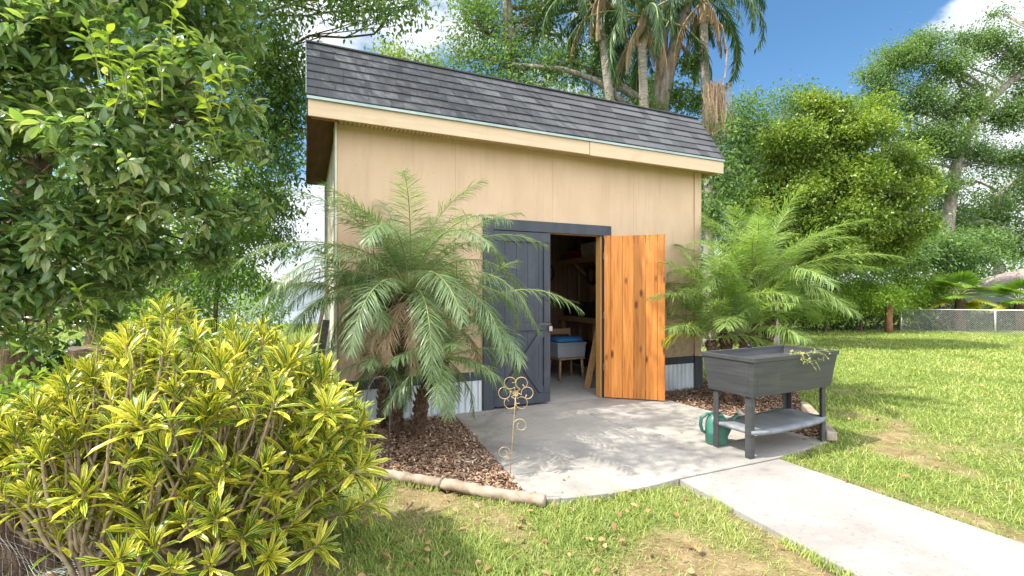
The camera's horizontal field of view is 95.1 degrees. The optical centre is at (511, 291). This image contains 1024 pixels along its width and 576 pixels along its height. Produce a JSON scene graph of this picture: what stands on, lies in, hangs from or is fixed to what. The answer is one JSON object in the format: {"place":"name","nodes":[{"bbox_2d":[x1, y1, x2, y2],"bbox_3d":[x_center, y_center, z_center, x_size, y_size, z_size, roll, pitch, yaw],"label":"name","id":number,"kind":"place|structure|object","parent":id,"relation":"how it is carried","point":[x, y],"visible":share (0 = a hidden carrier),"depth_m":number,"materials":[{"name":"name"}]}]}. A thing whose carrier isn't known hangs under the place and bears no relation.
{"place":"outdoors","nodes":[
{"label":"outdoors","id":0,"kind":"place"},
{"bbox_2d":[174,283,323,323],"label":"neighbour building","id":1,"kind":"structure","parent":0,"point":[295,313],"depth_m":23.50,"materials":[{"name":"white paint"}]},
{"bbox_2d":[0,0,1023,288],"label":"sky","id":2,"kind":"structure","parent":0,"point":[804,37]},
{"bbox_2d":[7,296,1023,575],"bbox_3d":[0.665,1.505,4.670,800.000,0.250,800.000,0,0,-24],"label":"ground","id":3,"kind":"structure","parent":0,"point":[664,546],"depth_m":3.07,"materials":[{"name":"green plant"}]},
{"bbox_2d":[0,497,90,575],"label":"clump","id":4,"kind":"object","parent":3,"relation":"on","point":[7,557],"visible":0.08,"depth_m":2.31,"materials":[{"name":"brown plant"}]},
{"bbox_2d":[0,341,101,439],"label":"lime shrub","id":5,"kind":"object","parent":3,"relation":"on","point":[18,384],"visible":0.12,"depth_m":3.04,"materials":[{"name":"green plant"}]},
{"bbox_2d":[0,461,128,575],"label":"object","id":6,"kind":"object","parent":3,"relation":"on","point":[56,569],"visible":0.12,"depth_m":2.25,"materials":[{"name":"green plant"}]},
{"bbox_2d":[68,344,135,471],"bbox_3d":[-2.978,0.897,3.343,0.507,1.027,0.522,0,0,12],"label":"tree stump","id":7,"kind":"object","parent":3,"relation":"on","point":[78,350],"visible":0.09,"depth_m":3.22,"materials":[{"name":"brown plant"}]},
{"bbox_2d":[0,0,285,396],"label":"broadleaf tree","id":8,"kind":"object","parent":3,"relation":"on","point":[46,117],"visible":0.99,"depth_m":3.56,"materials":[{"name":"green plant"}]},
{"bbox_2d":[41,308,279,403],"bbox_3d":[-4.447,0.839,5.372,3.482,1.571,1.599,0,0,-24],"label":"dark shrub","id":9,"kind":"object","parent":3,"relation":"on","point":[54,353],"visible":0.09,"depth_m":5.20,"materials":[{"name":"green plant"}]},
{"bbox_2d":[75,266,301,345],"bbox_3d":[-8.836,0.340,13.012,5.534,3.195,2.836,0,0,-6],"label":"hedge bush","id":10,"kind":"object","parent":3,"relation":"on","point":[243,309],"visible":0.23,"depth_m":13.15,"materials":[{"name":"green plant"}]},
{"bbox_2d":[0,289,393,575],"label":"croton bush","id":11,"kind":"object","parent":3,"relation":"on","point":[276,503],"visible":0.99,"depth_m":2.11,"materials":[{"name":"yellow plant"}]},
{"bbox_2d":[1,0,450,344],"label":"shade tree","id":12,"kind":"object","parent":3,"relation":"on","point":[285,82],"visible":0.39,"depth_m":6.42,"materials":[{"name":"green plant"}]},
{"bbox_2d":[169,111,319,342],"bbox_3d":[-4.824,-0.870,8.313,3.267,4.708,1.990,0,0,14],"label":"slender tree","id":13,"kind":"object","parent":3,"relation":"on","point":[281,214],"visible":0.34,"depth_m":8.29,"materials":[{"name":"green plant"}]},
{"bbox_2d":[246,337,307,397],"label":"leafy shrub","id":14,"kind":"object","parent":3,"relation":"on","point":[265,367],"visible":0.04,"depth_m":6.05,"materials":[{"name":"green plant"}]},
{"bbox_2d":[298,289,327,409],"bbox_3d":[-2.178,0.683,5.126,0.529,1.419,0.042,0,0,30],"label":"leaning pole","id":15,"kind":"object","parent":3,"relation":"on","point":[320,320],"visible":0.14,"depth_m":5.06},
{"bbox_2d":[317,320,329,356],"bbox_3d":[-2.074,0.845,5.025,0.323,1.093,0.068,0,0,33],"label":"leaning board","id":16,"kind":"object","parent":3,"relation":"on","point":[323,335],"visible":0.45,"depth_m":4.96,"materials":[{"name":"grey wood"}]},
{"bbox_2d":[335,463,442,488],"bbox_3d":[-0.936,1.344,3.437,0.941,0.087,0.081,0,0,19],"label":"edging log","id":17,"kind":"object","parent":3,"relation":"on","point":[420,479],"visible":0.54,"depth_m":3.34,"materials":[{"name":"beige wood"}]},
{"bbox_2d":[363,29,463,69],"bbox_3d":[-3.599,-3.477,16.017,4.582,10.322,4.228,0,0,-24],"label":"yellow tree","id":18,"kind":"object","parent":3,"relation":"on","point":[398,53],"visible":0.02,"depth_m":15.41,"materials":[{"name":"green plant"}]},
{"bbox_2d":[440,478,546,506],"bbox_3d":[-0.141,1.344,3.134,0.762,0.092,0.099,0,0,21],"label":"edging log","id":19,"kind":"object","parent":3,"relation":"on","point":[479,490],"visible":0.98,"depth_m":3.09,"materials":[{"name":"beige wood"}]},
{"bbox_2d":[305,39,724,420],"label":"shed","id":20,"kind":"structure","parent":3,"relation":"on","point":[618,183],"depth_m":5.57,"materials":[{"name":"beige paint"}]},
{"bbox_2d":[494,230,551,406],"bbox_3d":[0.133,0.316,5.501,0.742,2.029,0.085,0,0,-24],"label":"left door","id":21,"kind":"structure","parent":20,"relation":"in","point":[534,273],"depth_m":5.54,"materials":[{"name":"grey paint"}]},
{"bbox_2d":[550,328,584,380],"bbox_3d":[0.828,0.977,7.384,0.470,0.758,0.475,0,0,-24],"label":"chair","id":22,"kind":"object","parent":20,"relation":"on","point":[561,331],"visible":0.52,"depth_m":7.27,"materials":[{"name":"brown wood"}]},
{"bbox_2d":[550,341,586,357],"bbox_3d":[0.848,0.901,7.341,0.516,0.223,0.376,0,0,-24],"label":"storage bin","id":23,"kind":"object","parent":22,"relation":"on","point":[566,350],"visible":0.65,"depth_m":7.18,"materials":[{"name":"grey plastic"}]},
{"bbox_2d":[550,336,582,342],"bbox_3d":[0.848,0.747,7.341,0.490,0.080,0.360,0,0,-24],"label":"cushion","id":24,"kind":"object","parent":23,"relation":"on","point":[562,339],"visible":0.99,"depth_m":7.21,"materials":[{"name":"blue fabric"}]},
{"bbox_2d":[557,315,595,369],"bbox_3d":[1.606,0.911,8.149,0.460,0.886,2.500,0,0,-24],"label":"workbench","id":25,"kind":"object","parent":20,"relation":"on","point":[562,318],"visible":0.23,"depth_m":8.58,"materials":[{"name":"brown wood"}]},
{"bbox_2d":[563,301,580,316],"bbox_3d":[1.275,0.325,8.933,0.346,0.286,0.616,0,0,-24],"label":"tool case","id":26,"kind":"object","parent":25,"relation":"on","point":[573,311],"visible":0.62,"depth_m":8.85,"materials":[{"name":"black plastic"}]},
{"bbox_2d":[580,299,595,317],"bbox_3d":[1.504,0.305,8.367,0.346,0.326,0.536,0,0,-24],"label":"tool case","id":27,"kind":"object","parent":25,"relation":"on","point":[588,309],"visible":0.52,"depth_m":8.30,"materials":[{"name":"black plastic"}]},
{"bbox_2d":[557,256,595,276],"bbox_3d":[1.615,-0.420,8.126,0.458,0.370,2.550,0,0,-24],"label":"wall shelf","id":28,"kind":"object","parent":20,"relation":"attached to","point":[574,261],"depth_m":8.68,"materials":[{"name":"brown wood"}]},
{"bbox_2d":[566,248,580,258],"bbox_3d":[1.275,-0.712,8.933,0.346,0.211,0.416,0,0,-24],"label":"tool case","id":29,"kind":"object","parent":28,"relation":"on","point":[571,254],"visible":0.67,"depth_m":8.81,"materials":[{"name":"red plastic"}]},
{"bbox_2d":[580,242,595,256],"bbox_3d":[1.508,-0.734,8.407,0.386,0.253,0.466,0,0,-24],"label":"storage box","id":30,"kind":"object","parent":28,"relation":"on","point":[588,249],"visible":0.37,"depth_m":8.31,"materials":[{"name":"black plastic"}]},
{"bbox_2d":[572,339,592,366],"bbox_3d":[1.376,1.142,8.731,0.366,0.424,0.666,0,0,-24],"label":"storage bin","id":31,"kind":"object","parent":20,"relation":"on","point":[588,347],"visible":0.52,"depth_m":8.43,"materials":[{"name":"black plastic"}]},
{"bbox_2d":[584,327,595,387],"bbox_3d":[1.153,0.625,6.357,0.087,1.464,0.465,0,0,-32],"label":"leaning board","id":32,"kind":"object","parent":20,"relation":"on","point":[590,370],"visible":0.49,"depth_m":6.44,"materials":[{"name":"brown wood"}]},
{"bbox_2d":[586,265,595,284],"bbox_3d":[1.475,-0.300,8.693,0.076,0.378,0.318,0,0,-24],"label":"hose coil","id":33,"kind":"object","parent":20,"relation":"hanging from","point":[587,276],"visible":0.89,"depth_m":8.66,"materials":[{"name":"black plastic"}]},
{"bbox_2d":[603,234,664,400],"bbox_3d":[1.512,0.318,5.839,0.753,2.038,0.043,0,0,16],"label":"right door","id":34,"kind":"structure","parent":20,"relation":"in","point":[623,256],"depth_m":5.82,"materials":[{"name":"orange wood"}]},
{"bbox_2d":[27,379,1023,575],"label":"thatch","id":35,"kind":"object","parent":3,"relation":"on","point":[508,527],"visible":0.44,"depth_m":2.62,"materials":[{"name":"plant"}]},
{"bbox_2d":[44,364,1014,575],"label":"fallen leaves","id":36,"kind":"object","parent":3,"relation":"on","point":[601,538],"visible":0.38,"depth_m":2.54,"materials":[{"name":"brown plant"}]},
{"bbox_2d":[43,173,1023,317],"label":"woods","id":37,"kind":"object","parent":3,"relation":"on","point":[1009,266],"visible":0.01,"depth_m":31.75,"materials":[{"name":"green plant"}]},
{"bbox_2d":[424,0,688,111],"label":"live oak","id":38,"kind":"object","parent":3,"relation":"on","point":[509,42],"visible":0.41,"depth_m":13.65,"materials":[{"name":"green plant"}]},
{"bbox_2d":[289,378,831,500],"bbox_3d":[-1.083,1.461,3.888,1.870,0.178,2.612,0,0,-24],"label":"mulch bed","id":39,"kind":"object","parent":3,"relation":"on","point":[453,465],"visible":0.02,"depth_m":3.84,"materials":[{"name":"brown wood"}]},
{"bbox_2d":[365,376,391,463],"bbox_3d":[-1.088,1.043,3.687,0.280,0.755,0.010,0,0,0],"label":"shepherd hook","id":40,"kind":"object","parent":39,"relation":"on","point":[389,410],"visible":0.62,"depth_m":3.68,"materials":[{"name":"grey metal"}]},
{"bbox_2d":[232,168,584,437],"bbox_3d":[-0.815,0.208,3.994,2.726,2.406,2.303,0,0,-24],"label":"date palm clump","id":41,"kind":"object","parent":39,"relation":"on","point":[398,316],"visible":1,"depth_m":3.94,"materials":[{"name":"green plant"}]},
{"bbox_2d":[498,377,532,478],"bbox_3d":[0.028,1.023,3.416,0.257,0.794,0.020,0,0,0],"label":"flower stake","id":42,"kind":"object","parent":39,"relation":"on","point":[515,392],"visible":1,"depth_m":3.42,"materials":[{"name":"gold metal"}]},
{"bbox_2d":[800,402,836,440],"bbox_3d":[3.100,1.302,4.773,0.085,0.090,1.224,0,0,22],"label":"landscape timber","id":43,"kind":"object","parent":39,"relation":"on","point":[831,433],"visible":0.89,"depth_m":4.50,"materials":[{"name":"beige wood"}]},
{"bbox_2d":[530,0,653,100],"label":"queen palm","id":44,"kind":"object","parent":3,"relation":"on","point":[597,5],"visible":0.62,"depth_m":12.71,"materials":[{"name":"green plant"}]},
{"bbox_2d":[512,0,720,122],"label":"twin trunk oak","id":45,"kind":"object","parent":3,"relation":"on","point":[663,100],"visible":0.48,"depth_m":12.80,"materials":[{"name":"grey plant"}]},
{"bbox_2d":[557,0,742,107],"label":"queen palm","id":46,"kind":"object","parent":3,"relation":"on","point":[640,55],"visible":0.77,"depth_m":12.29,"materials":[{"name":"green plant"}]},
{"bbox_2d":[636,0,767,347],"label":"queen palm","id":47,"kind":"object","parent":3,"relation":"on","point":[702,23],"visible":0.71,"depth_m":12.44,"materials":[{"name":"green plant"}]},
{"bbox_2d":[701,15,732,146],"bbox_3d":[5.224,-5.462,12.041,0.683,3.681,0.716,0,0,-39],"label":"dead frond bunch","id":48,"kind":"object","parent":47,"relation":"hanging from","point":[714,93],"visible":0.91,"depth_m":11.95,"materials":[{"name":"brown plant"}]},
{"bbox_2d":[665,379,832,444],"bbox_3d":[2.817,1.461,6.382,1.936,0.178,3.952,0,0,24],"label":"mulch bed","id":49,"kind":"object","parent":3,"relation":"on","point":[742,407],"visible":0.1,"depth_m":5.78,"materials":[{"name":"brown wood"}]},
{"bbox_2d":[642,183,904,406],"bbox_3d":[3.284,0.080,5.838,2.508,2.636,2.970,0,0,37],"label":"date palm clump","id":50,"kind":"object","parent":49,"relation":"on","point":[749,307],"visible":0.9,"depth_m":5.63,"materials":[{"name":"green plant"}]},
{"bbox_2d":[761,279,830,328],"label":"feathery bush","id":51,"kind":"object","parent":3,"relation":"on","point":[791,314],"visible":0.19,"depth_m":18.42,"materials":[{"name":"green plant"}]},
{"bbox_2d":[698,65,939,333],"bbox_3d":[9.271,-3.344,17.225,15.174,10.098,7.163,0,0,-33],"label":"dark tree","id":52,"kind":"object","parent":3,"relation":"on","point":[723,185],"visible":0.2,"depth_m":17.04,"materials":[{"name":"green plant"}]},
{"bbox_2d":[790,275,873,330],"bbox_3d":[12.593,0.466,18.949,3.870,2.479,2.706,0,0,-24],"label":"feathery bush","id":53,"kind":"object","parent":3,"relation":"on","point":[829,313],"visible":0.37,"depth_m":18.55,"materials":[{"name":"green plant"}]},
{"bbox_2d":[782,308,900,330],"bbox_3d":[13.555,1.215,20.349,5.312,1.020,0.056,0,0,26],"label":"chain link fence","id":54,"kind":"object","parent":3,"relation":"on","point":[857,320],"visible":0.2,"depth_m":19.67,"materials":[{"name":"grey metal"}]},
{"bbox_2d":[724,85,967,344],"bbox_3d":[8.771,-1.857,12.859,5.393,6.883,5.689,0,0,24],"label":"round bright tree","id":55,"kind":"object","parent":3,"relation":"on","point":[859,184],"visible":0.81,"depth_m":11.69,"materials":[{"name":"green plant"}]},
{"bbox_2d":[829,271,913,330],"bbox_3d":[14.160,0.350,19.130,3.916,2.711,2.837,0,0,-24],"label":"feathery bush","id":56,"kind":"object","parent":3,"relation":"on","point":[866,287],"visible":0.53,"depth_m":18.85,"materials":[{"name":"green plant"}]},
{"bbox_2d":[884,298,892,332],"bbox_3d":[14.805,1.000,18.399,0.274,1.450,0.272,0,0,-24],"label":"tree trunk","id":57,"kind":"object","parent":3,"relation":"on","point":[889,322],"visible":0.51,"depth_m":18.31,"materials":[{"name":"brown plant"}]},
{"bbox_2d":[853,266,941,329],"bbox_3d":[15.494,0.236,19.136,5.087,2.938,2.746,0,0,-24],"label":"feathery bush","id":58,"kind":"object","parent":3,"relation":"on","point":[897,296],"visible":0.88,"depth_m":18.89,"materials":[{"name":"green plant"}]},
{"bbox_2d":[778,299,1023,330],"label":"fence thicket","id":59,"kind":"object","parent":3,"relation":"on","point":[943,314],"visible":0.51,"depth_m":19.74,"materials":[{"name":"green plant"}]},
{"bbox_2d":[894,265,964,328],"bbox_3d":[17.669,0.309,19.993,3.544,2.791,2.551,0,0,-24],"label":"feathery bush","id":60,"kind":"object","parent":3,"relation":"on","point":[935,295],"visible":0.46,"depth_m":19.74,"materials":[{"name":"green plant"}]},
{"bbox_2d":[846,0,1023,322],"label":"tall open oak","id":61,"kind":"object","parent":3,"relation":"on","point":[918,49],"visible":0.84,"depth_m":23.61,"materials":[{"name":"green plant"}]},
{"bbox_2d":[856,216,1023,326],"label":"backdrop tree","id":62,"kind":"object","parent":3,"relation":"on","point":[962,249],"visible":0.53,"depth_m":20.19,"materials":[{"name":"green plant"}]},
{"bbox_2d":[900,309,1023,333],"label":"chain link fence","id":63,"kind":"object","parent":3,"relation":"on","point":[995,322],"visible":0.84,"depth_m":18.33,"materials":[{"name":"metal"}]},
{"bbox_2d":[925,270,1001,330],"bbox_3d":[18.303,0.368,19.222,2.626,2.514,2.678,0,0,-24],"label":"fan palm","id":64,"kind":"object","parent":3,"relation":"on","point":[970,279],"visible":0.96,"depth_m":19.05,"materials":[{"name":"green plant"}]},
{"bbox_2d":[912,164,1023,275],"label":"back oak","id":65,"kind":"object","parent":3,"relation":"on","point":[1004,199],"visible":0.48,"depth_m":26.36,"materials":[{"name":"green plant"}]},
{"bbox_2d":[953,269,1023,325],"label":"neighbour house","id":66,"kind":"structure","parent":3,"relation":"on","point":[1006,277],"depth_m":22.87,"materials":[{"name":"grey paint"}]},
{"bbox_2d":[984,277,1023,330],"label":"fan palm","id":67,"kind":"object","parent":3,"relation":"on","point":[1009,288],"visible":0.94,"depth_m":19.32,"materials":[{"name":"green plant"}]},
{"bbox_2d":[455,397,826,506],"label":"patio","id":68,"kind":"structure","parent":0,"point":[624,443],"depth_m":4.10,"materials":[{"name":"concrete"}]},
{"bbox_2d":[699,408,743,445],"bbox_3d":[1.857,1.194,4.171,0.388,0.312,0.181,0,0,-13],"label":"watering can","id":69,"kind":"object","parent":68,"relation":"on","point":[724,432],"visible":0.76,"depth_m":4.12,"materials":[{"name":"green plastic"}]},
{"bbox_2d":[701,344,838,458],"bbox_3d":[2.285,0.924,4.150,1.148,0.852,0.530,0,0,-27],"label":"raised planter","id":70,"kind":"object","parent":68,"relation":"on","point":[750,373],"visible":0.98,"depth_m":3.98,"materials":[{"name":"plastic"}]},
{"bbox_2d":[789,348,830,369],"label":"trailing vine","id":71,"kind":"object","parent":70,"relation":"on","point":[802,353],"visible":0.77,"depth_m":3.97,"materials":[{"name":"yellow plant"}]},
{"bbox_2d":[680,459,1023,575],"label":"path","id":72,"kind":"structure","parent":0,"point":[864,531],"depth_m":2.71,"materials":[{"name":"concrete"}]},
{"bbox_2d":[739,121,1022,168],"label":"power line","id":73,"kind":"object","parent":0,"point":[966,161],"visible":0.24,"depth_m":17.53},
{"bbox_2d":[933,205,1022,229],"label":"power line","id":74,"kind":"object","parent":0,"point":[977,217],"visible":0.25,"depth_m":17.56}
]}

